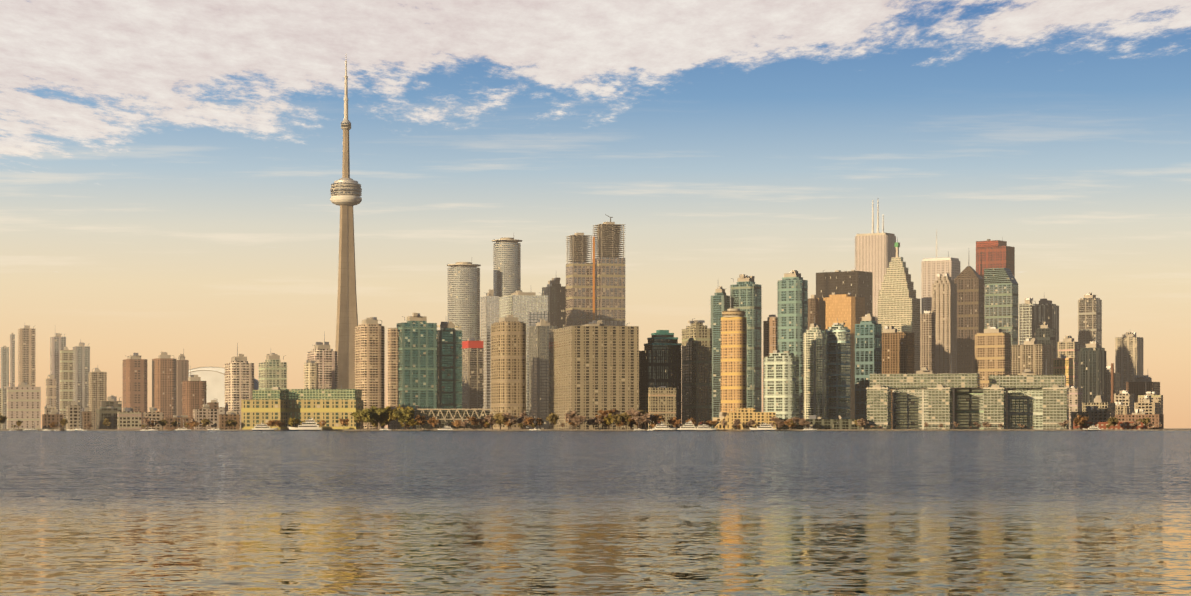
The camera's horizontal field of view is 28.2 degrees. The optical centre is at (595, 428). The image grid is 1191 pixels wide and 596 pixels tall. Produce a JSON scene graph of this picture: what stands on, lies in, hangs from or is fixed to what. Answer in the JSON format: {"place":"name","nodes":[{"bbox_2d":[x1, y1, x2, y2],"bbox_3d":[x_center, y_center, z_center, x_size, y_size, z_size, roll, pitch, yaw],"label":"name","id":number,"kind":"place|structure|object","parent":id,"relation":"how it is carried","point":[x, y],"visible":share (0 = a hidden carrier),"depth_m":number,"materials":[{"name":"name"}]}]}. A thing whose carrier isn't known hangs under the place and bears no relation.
{"place":"outdoors","nodes":[
{"label":"outdoors","id":0,"kind":"place"},
{"bbox_2d":[0,346,8,428],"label":"building","id":1,"kind":"structure","parent":0,"point":[4,367],"depth_m":4784.69,"materials":[{"name":"concrete"}]},
{"bbox_2d":[10,333,14,386],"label":"building","id":2,"kind":"structure","parent":0,"point":[12,359],"depth_m":4435.44,"materials":[{"name":"concrete"}]},
{"bbox_2d":[6,382,40,428],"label":"building","id":3,"kind":"structure","parent":0,"point":[24,403],"depth_m":3489.50,"materials":[{"name":"concrete"}]},
{"bbox_2d":[18,325,34,386],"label":"building","id":4,"kind":"structure","parent":0,"point":[26,353],"depth_m":4387.25,"materials":[{"name":"concrete"}]},
{"bbox_2d":[46,374,55,408],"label":"building","id":5,"kind":"structure","parent":0,"point":[50,385],"depth_m":3988.53,"materials":[{"name":"concrete"}]},
{"bbox_2d":[50,333,65,413],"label":"building","id":6,"kind":"structure","parent":0,"point":[57,342],"depth_m":4387.09,"materials":[{"name":"concrete"}]},
{"bbox_2d":[60,347,72,428],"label":"building","id":7,"kind":"structure","parent":0,"point":[66,376],"depth_m":4287.97,"materials":[{"name":"concrete"}]},
{"bbox_2d":[73,339,89,428],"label":"building","id":8,"kind":"structure","parent":0,"point":[81,361],"depth_m":4239.00,"materials":[{"name":"concrete"}]},
{"bbox_2d":[89,368,106,428],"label":"building","id":9,"kind":"structure","parent":0,"point":[97,385],"depth_m":3989.34,"materials":[{"name":"concrete"}]},
{"bbox_2d":[122,353,147,428],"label":"building","id":10,"kind":"structure","parent":0,"point":[134,373],"depth_m":3692.12,"materials":[{"name":"concrete"}]},
{"bbox_2d":[152,352,176,416],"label":"building","id":11,"kind":"structure","parent":0,"point":[164,384],"depth_m":3693.01,"materials":[{"name":"concrete"}]},
{"bbox_2d":[176,353,188,416],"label":"building","id":12,"kind":"structure","parent":0,"point":[182,369],"depth_m":3990.84,"materials":[{"name":"concrete"}]},
{"bbox_2d":[182,372,206,416],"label":"building","id":13,"kind":"structure","parent":0,"point":[194,389],"depth_m":3443.91,"materials":[{"name":"concrete"}]},
{"bbox_2d":[189,367,258,413],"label":"stadium dome","id":14,"kind":"structure","parent":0,"point":[213,378],"depth_m":4101.06,"materials":[{"name":"grey"}]},
{"bbox_2d":[224,343,254,428],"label":"building","id":15,"kind":"structure","parent":0,"point":[239,376],"depth_m":3295.28,"materials":[{"name":"concrete"}]},
{"bbox_2d":[258,353,287,389],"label":"building","id":16,"kind":"structure","parent":0,"point":[273,370],"depth_m":3416.89,"materials":[{"name":"concrete"}]},
{"bbox_2d":[303,359,318,388],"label":"building","id":17,"kind":"structure","parent":0,"point":[310,376],"depth_m":3245.80,"materials":[{"name":"beige concrete"}]},
{"bbox_2d":[306,331,337,388],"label":"building","id":18,"kind":"structure","parent":0,"point":[325,356],"depth_m":3297.47,"materials":[{"name":"concrete"}]},
{"bbox_2d":[330,60,361,388],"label":"observation tower","id":19,"kind":"structure","parent":0,"point":[346,191],"depth_m":3485.89,"materials":[{"name":"concrete"}]},
{"bbox_2d":[354,317,385,428],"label":"building","id":20,"kind":"structure","parent":0,"point":[369,357],"depth_m":3198.05,"materials":[{"name":"concrete"}]},
{"bbox_2d":[397,313,437,428],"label":"building","id":21,"kind":"structure","parent":0,"point":[417,361],"depth_m":3148.22,"materials":[{"name":"teal glass"}]},
{"bbox_2d":[437,322,462,410],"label":"building","id":22,"kind":"structure","parent":0,"point":[449,366],"depth_m":3177.89,"materials":[{"name":"teal glass"}]},
{"bbox_2d":[462,336,483,410],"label":"building","id":23,"kind":"structure","parent":0,"point":[472,378],"depth_m":3499.57,"materials":[{"name":"beige"}]},
{"bbox_2d":[462,337,482,348],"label":"building top","id":24,"kind":"structure","parent":23,"relation":"attached to","point":[471,342],"depth_m":3500.06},
{"bbox_2d":[481,290,498,427],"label":"building","id":25,"kind":"structure","parent":0,"point":[489,308],"depth_m":3748.81,"materials":[{"name":"concrete"}]},
{"bbox_2d":[490,304,526,428],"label":"building","id":26,"kind":"structure","parent":0,"point":[508,362],"depth_m":3151.16,"materials":[{"name":"concrete"}]},
{"bbox_2d":[499,290,547,428],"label":"building","id":27,"kind":"structure","parent":0,"point":[530,308],"depth_m":3850.99,"materials":[{"name":"concrete"}]},
{"bbox_2d":[529,319,556,428],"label":"building","id":28,"kind":"structure","parent":0,"point":[539,369],"depth_m":3599.88,"materials":[{"name":"concrete"}]},
{"bbox_2d":[542,278,565,328],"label":"building","id":29,"kind":"structure","parent":0,"point":[554,290],"depth_m":4050.56,"materials":[{"name":"concrete"}]},
{"bbox_2d":[565,233,592,326],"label":"tower under construction","id":30,"kind":"structure","parent":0,"point":[579,291],"depth_m":4003.22,"materials":[{"name":"beige"}]},
{"bbox_2d":[548,314,639,428],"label":"building","id":31,"kind":"structure","parent":0,"point":[593,368],"depth_m":3083.86,"materials":[{"name":"concrete"}]},
{"bbox_2d":[0,431,1190,595],"bbox_3d":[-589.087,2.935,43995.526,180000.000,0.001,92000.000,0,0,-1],"label":"water","id":32,"kind":"structure","parent":0,"point":[595,513],"depth_m":81.61,"materials":[{"name":"liquid"}]},
{"bbox_2d":[287,418,321,430],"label":"yacht","id":33,"kind":"object","parent":32,"relation":"on","point":[310,424],"visible":1,"depth_m":2955.57,"materials":[{"name":"white plastic"}]},
{"bbox_2d":[0,428,1190,430],"bbox_3d":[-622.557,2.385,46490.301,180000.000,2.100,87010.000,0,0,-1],"label":"ground","id":34,"kind":"structure","parent":0,"point":[1164,429],"depth_m":2990.36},
{"bbox_2d":[42,409,63,428],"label":"building","id":35,"kind":"structure","parent":34,"relation":"on","point":[51,417],"depth_m":3050.80,"materials":[{"name":"concrete"}]},
{"bbox_2d":[66,401,79,428],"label":"building","id":36,"kind":"structure","parent":34,"relation":"on","point":[72,413],"depth_m":3141.73,"materials":[{"name":"concrete"}]},
{"bbox_2d":[81,407,91,428],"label":"building","id":37,"kind":"structure","parent":34,"relation":"on","point":[86,415],"depth_m":3071.80,"materials":[{"name":"concrete"}]},
{"bbox_2d":[96,404,117,428],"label":"building","id":38,"kind":"structure","parent":34,"relation":"on","point":[109,412],"depth_m":3112.93,"materials":[{"name":"concrete"}]},
{"bbox_2d":[100,397,121,410],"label":"building","id":39,"kind":"structure","parent":34,"relation":"on","point":[109,402],"depth_m":3292.83,"materials":[{"name":"concrete"}]},
{"bbox_2d":[117,407,140,428],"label":"building","id":40,"kind":"structure","parent":34,"relation":"on","point":[128,418],"depth_m":3052.19,"materials":[{"name":"concrete"}]},
{"bbox_2d":[142,407,163,428],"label":"building","id":41,"kind":"structure","parent":34,"relation":"on","point":[153,414],"depth_m":3063.63,"materials":[{"name":"concrete"}]},
{"bbox_2d":[164,413,193,428],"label":"building","id":42,"kind":"structure","parent":34,"relation":"on","point":[182,419],"depth_m":3042.85,"materials":[{"name":"concrete"}]},
{"bbox_2d":[193,404,218,428],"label":"building","id":43,"kind":"structure","parent":34,"relation":"on","point":[207,412],"depth_m":3193.82,"materials":[{"name":"concrete"}]},
{"bbox_2d":[219,401,239,428],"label":"building","id":44,"kind":"structure","parent":34,"relation":"on","point":[230,415],"depth_m":3033.96,"materials":[{"name":"concrete"}]},
{"bbox_2d":[241,387,284,428],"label":"waterfront building","id":45,"kind":"structure","parent":34,"relation":"on","point":[264,406],"depth_m":3020.71,"materials":[{"name":"concrete"}]},
{"bbox_2d":[285,385,362,428],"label":"waterfront building","id":46,"kind":"structure","parent":34,"relation":"on","point":[330,407],"depth_m":3035.72,"materials":[{"name":"concrete"}]},
{"bbox_2d":[369,406,387,428],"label":"tree","id":47,"kind":"object","parent":34,"relation":"on","point":[378,412],"visible":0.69,"depth_m":3005.30,"materials":[{"name":"green plant"}]},
{"bbox_2d":[387,328,397,428],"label":"building","id":48,"kind":"structure","parent":34,"relation":"on","point":[392,370],"depth_m":3156.71,"materials":[{"name":"beige concrete"}]},
{"bbox_2d":[393,409,414,428],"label":"tree","id":49,"kind":"object","parent":34,"relation":"on","point":[404,416],"visible":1,"depth_m":2993.41,"materials":[{"name":"green plant"}]},
{"bbox_2d":[414,409,499,428],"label":"building","id":50,"kind":"structure","parent":34,"relation":"on","point":[446,418],"depth_m":3020.99,"materials":[{"name":"beige metal"}]},
{"bbox_2d":[447,262,480,340],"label":"skyscraper","id":51,"kind":"structure","parent":34,"relation":"on","point":[463,295],"depth_m":3900.89,"materials":[{"name":"concrete"}]},
{"bbox_2d":[492,237,521,296],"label":"skyscraper","id":52,"kind":"structure","parent":34,"relation":"on","point":[506,266],"depth_m":3951.08,"materials":[{"name":"concrete"}]},
{"bbox_2d":[626,408,654,427],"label":"tree","id":53,"kind":"object","parent":34,"relation":"on","point":[636,417],"visible":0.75,"depth_m":2999.24,"materials":[{"name":"brown plant"}]},
{"bbox_2d":[639,330,681,427],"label":"condo building","id":54,"kind":"structure","parent":34,"relation":"on","point":[660,359],"depth_m":3155.11,"materials":[{"name":"grey glass"}]},
{"bbox_2d":[714,408,775,428],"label":"building","id":55,"kind":"structure","parent":34,"relation":"on","point":[745,416],"depth_m":3016.39,"materials":[{"name":"beige concrete"}]},
{"bbox_2d":[776,411,864,428],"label":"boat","id":56,"kind":"object","parent":34,"relation":"on","point":[818,423],"visible":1,"depth_m":3033.34,"materials":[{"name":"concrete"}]},
{"bbox_2d":[819,290,864,418],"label":"building","id":57,"kind":"structure","parent":34,"relation":"on","point":[848,307],"depth_m":3900.61,"materials":[{"name":"gold metal"}]},
{"bbox_2d":[816,270,871,316],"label":"building","id":58,"kind":"structure","parent":34,"relation":"on","point":[840,282],"depth_m":4260.05,"materials":[{"name":"black"}]},
{"bbox_2d":[855,200,895,323],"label":"skyscraper","id":59,"kind":"structure","parent":34,"relation":"on","point":[875,253],"depth_m":4506.79,"materials":[{"name":"concrete"}]},
{"bbox_2d":[866,384,891,428],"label":"apartment building","id":60,"kind":"structure","parent":34,"relation":"on","point":[878,405],"depth_m":3045.49,"materials":[{"name":"concrete"}]},
{"bbox_2d":[882,326,914,428],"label":"high-rise building","id":61,"kind":"structure","parent":34,"relation":"on","point":[898,353],"depth_m":3449.91,"materials":[{"name":"concrete"}]},
{"bbox_2d":[892,388,927,428],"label":"apartment building","id":62,"kind":"structure","parent":34,"relation":"on","point":[910,406],"depth_m":3090.38,"materials":[{"name":"white concrete"}]},
{"bbox_2d":[870,364,979,387],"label":"building upper floors","id":63,"kind":"structure","parent":62,"relation":"on","point":[923,377],"depth_m":3076.61,"materials":[{"name":"concrete"}]},
{"bbox_2d":[921,231,959,313],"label":"skyscraper","id":64,"kind":"structure","parent":34,"relation":"on","point":[931,268],"depth_m":4418.99,"materials":[{"name":"silver metal"}]},
{"bbox_2d":[928,381,952,428],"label":"apartment building","id":65,"kind":"structure","parent":34,"relation":"on","point":[940,403],"depth_m":3046.77,"materials":[{"name":"concrete"}]},
{"bbox_2d":[954,388,983,428],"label":"apartment building","id":66,"kind":"structure","parent":34,"relation":"on","point":[969,407],"depth_m":3091.40,"materials":[{"name":"green"}]},
{"bbox_2d":[983,379,1005,428],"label":"apartment building","id":67,"kind":"structure","parent":34,"relation":"on","point":[994,405],"depth_m":3047.59,"materials":[{"name":"concrete"}]},
{"bbox_2d":[984,268,1018,344],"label":"curved glass tower","id":68,"kind":"structure","parent":34,"relation":"on","point":[1001,298],"depth_m":3908.66,"materials":[{"name":"teal"}]},
{"bbox_2d":[1007,388,1042,428],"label":"apartment building","id":69,"kind":"structure","parent":34,"relation":"on","point":[1025,406],"depth_m":3092.15,"materials":[{"name":"white concrete"}]},
{"bbox_2d":[989,367,1065,387],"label":"building upper floors","id":70,"kind":"structure","parent":69,"relation":"on","point":[1027,378],"depth_m":3078.12,"materials":[{"name":"concrete"}]},
{"bbox_2d":[1042,384,1068,428],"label":"apartment building","id":71,"kind":"structure","parent":34,"relation":"on","point":[1055,404],"depth_m":3048.82,"materials":[{"name":"concrete"}]},
{"bbox_2d":[1071,406,1114,428],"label":"building","id":72,"kind":"structure","parent":34,"relation":"on","point":[1093,413],"depth_m":3128.36,"materials":[{"name":"concrete"}]},
{"bbox_2d":[1073,422,1146,428],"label":"building","id":73,"kind":"structure","parent":34,"relation":"on","point":[1119,425],"depth_m":3030.70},
{"bbox_2d":[1105,399,1128,414],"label":"building","id":74,"kind":"structure","parent":34,"relation":"on","point":[1119,408],"depth_m":3357.19,"materials":[{"name":"concrete"}]},
{"bbox_2d":[1115,409,1163,428],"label":"building","id":75,"kind":"structure","parent":34,"relation":"on","point":[1156,419],"depth_m":3086.25,"materials":[{"name":"brick"}]},
{"bbox_2d":[1138,391,1162,413],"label":"building","id":76,"kind":"structure","parent":34,"relation":"on","point":[1156,398],"depth_m":3507.86,"materials":[{"name":"concrete"}]},
{"bbox_2d":[0,0,1190,427],"label":"sky","id":77,"kind":"structure","parent":0,"point":[168,168],"materials":[{"name":"blue"}]},
{"bbox_2d":[592,214,625,325],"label":"tower under construction","id":78,"kind":"structure","parent":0,"point":[609,281],"depth_m":4003.83,"materials":[{"name":"beige"}]},
{"bbox_2d":[640,383,675,428],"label":"building","id":79,"kind":"structure","parent":0,"point":[660,400],"depth_m":3103.29,"materials":[{"name":"beige concrete"}]},
{"bbox_2d":[681,318,711,427],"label":"building","id":80,"kind":"structure","parent":0,"point":[696,369],"depth_m":3204.47,"materials":[{"name":"beige concrete"}]},
{"bbox_2d":[710,286,730,427],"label":"building","id":81,"kind":"structure","parent":0,"point":[720,300],"depth_m":3654.85,"materials":[{"name":"concrete"}]},
{"bbox_2d":[720,309,746,412],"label":"skyscraper","id":82,"kind":"structure","parent":0,"point":[733,352],"depth_m":3062.12,"materials":[{"name":"orange concrete"}]},
{"bbox_2d":[730,274,761,411],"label":"building","id":83,"kind":"structure","parent":0,"point":[745,293],"depth_m":3650.79,"materials":[{"name":"glass"}]},
{"bbox_2d":[763,315,775,411],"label":"building","id":84,"kind":"structure","parent":0,"point":[765,338],"depth_m":3708.64,"materials":[{"name":"concrete"}]},
{"bbox_2d":[769,317,777,352],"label":"building","id":85,"kind":"structure","parent":0,"point":[773,333],"depth_m":3604.29,"materials":[{"name":"beige concrete"}]},
{"bbox_2d":[763,348,799,418],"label":"building","id":86,"kind":"structure","parent":0,"point":[781,373],"depth_m":3204.17,"materials":[{"name":"white concrete"}]},
{"bbox_2d":[777,270,807,418],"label":"building","id":87,"kind":"structure","parent":0,"point":[792,297],"depth_m":3553.80,"materials":[{"name":"glass"}]},
{"bbox_2d":[808,295,818,329],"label":"building","id":88,"kind":"structure","parent":0,"point":[813,306],"depth_m":3906.28,"materials":[{"name":"concrete"}]},
{"bbox_2d":[802,317,827,418],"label":"building","id":89,"kind":"structure","parent":0,"point":[815,364],"depth_m":3205.40,"materials":[{"name":"white concrete"}]},
{"bbox_2d":[826,318,850,418],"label":"building","id":90,"kind":"structure","parent":0,"point":[838,370],"depth_m":3224.83,"materials":[{"name":"white glass"}]},
{"bbox_2d":[854,314,882,428],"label":"building","id":91,"kind":"structure","parent":0,"point":[868,348],"depth_m":3358.37,"materials":[{"name":"glass"}]},
{"bbox_2d":[878,238,919,373],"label":"skyscraper","id":92,"kind":"structure","parent":0,"point":[898,305],"depth_m":4109.83,"materials":[{"name":"concrete"}]},
{"bbox_2d":[920,310,935,373],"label":"building","id":93,"kind":"structure","parent":0,"point":[927,339],"depth_m":3908.88,"materials":[{"name":"beige concrete"}]},
{"bbox_2d":[931,273,956,428],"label":"building","id":94,"kind":"structure","parent":0,"point":[944,298],"depth_m":4009.57,"materials":[{"name":"beige concrete"}]},
{"bbox_2d":[954,262,983,388],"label":"skyscraper","id":95,"kind":"structure","parent":0,"point":[968,280],"depth_m":4159.30,"materials":[{"name":"brown metal"}]},
{"bbox_2d":[975,326,1010,428],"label":"building","id":96,"kind":"structure","parent":0,"point":[992,350],"depth_m":3509.28,"materials":[{"name":"concrete"}]},
{"bbox_2d":[976,238,1014,328],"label":"skyscraper","id":97,"kind":"structure","parent":0,"point":[995,254],"depth_m":4514.89,"materials":[{"name":"red"}]},
{"bbox_2d":[1019,298,1034,344],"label":"building","id":98,"kind":"structure","parent":0,"point":[1025,317],"depth_m":4113.26,"materials":[{"name":"concrete"}]},
{"bbox_2d":[1011,329,1053,388],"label":"building","id":99,"kind":"structure","parent":0,"point":[1033,356],"depth_m":3713.05,"materials":[{"name":"concrete"}]},
{"bbox_2d":[1035,321,1054,357],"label":"building","id":100,"kind":"structure","parent":0,"point":[1045,333],"depth_m":3812.06,"materials":[{"name":"glass"}]},
{"bbox_2d":[1032,299,1058,357],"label":"building","id":101,"kind":"structure","parent":0,"point":[1044,310],"depth_m":4015.36,"materials":[{"name":"concrete"}]},
{"bbox_2d":[1053,352,1073,385],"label":"building","id":102,"kind":"structure","parent":0,"point":[1062,364],"depth_m":3610.45,"materials":[{"name":"grey"}]},
{"bbox_2d":[1058,336,1079,387],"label":"building","id":103,"kind":"structure","parent":0,"point":[1068,347],"depth_m":3910.74,"materials":[{"name":"concrete"}]},
{"bbox_2d":[1066,385,1082,428],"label":"building","id":104,"kind":"structure","parent":0,"point":[1075,399],"depth_m":3408.53,"materials":[{"name":"beige concrete"}]},
{"bbox_2d":[1078,293,1101,347],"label":"building","id":105,"kind":"structure","parent":0,"point":[1089,317],"depth_m":4314.94,"materials":[{"name":"concrete"}]},
{"bbox_2d":[1078,341,1105,402],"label":"building","id":106,"kind":"structure","parent":0,"point":[1092,369],"depth_m":3512.48,"materials":[{"name":"concrete"}]},
{"bbox_2d":[1082,396,1114,411],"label":"building","id":107,"kind":"structure","parent":0,"point":[1099,402],"depth_m":3264.32,"materials":[{"name":"concrete"}]},
{"bbox_2d":[1106,366,1119,402],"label":"building","id":108,"kind":"structure","parent":0,"point":[1116,383],"depth_m":3710.50,"materials":[{"name":"concrete"}]},
{"bbox_2d":[1114,390,1134,414],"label":"building","id":109,"kind":"structure","parent":0,"point":[1127,398],"depth_m":3410.27,"materials":[{"name":"concrete"}]},
{"bbox_2d":[1115,332,1142,390],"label":"building","id":110,"kind":"structure","parent":0,"point":[1128,356],"depth_m":4617.62,"materials":[{"name":"concrete"}]},
{"bbox_2d":[1126,375,1159,402],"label":"building","id":111,"kind":"structure","parent":0,"point":[1142,385],"depth_m":3616.43,"materials":[{"name":"concrete"}]},
{"bbox_2d":[1134,395,1160,413],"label":"building","id":112,"kind":"structure","parent":0,"point":[1147,406],"depth_m":3312.60,"materials":[{"name":"concrete"}]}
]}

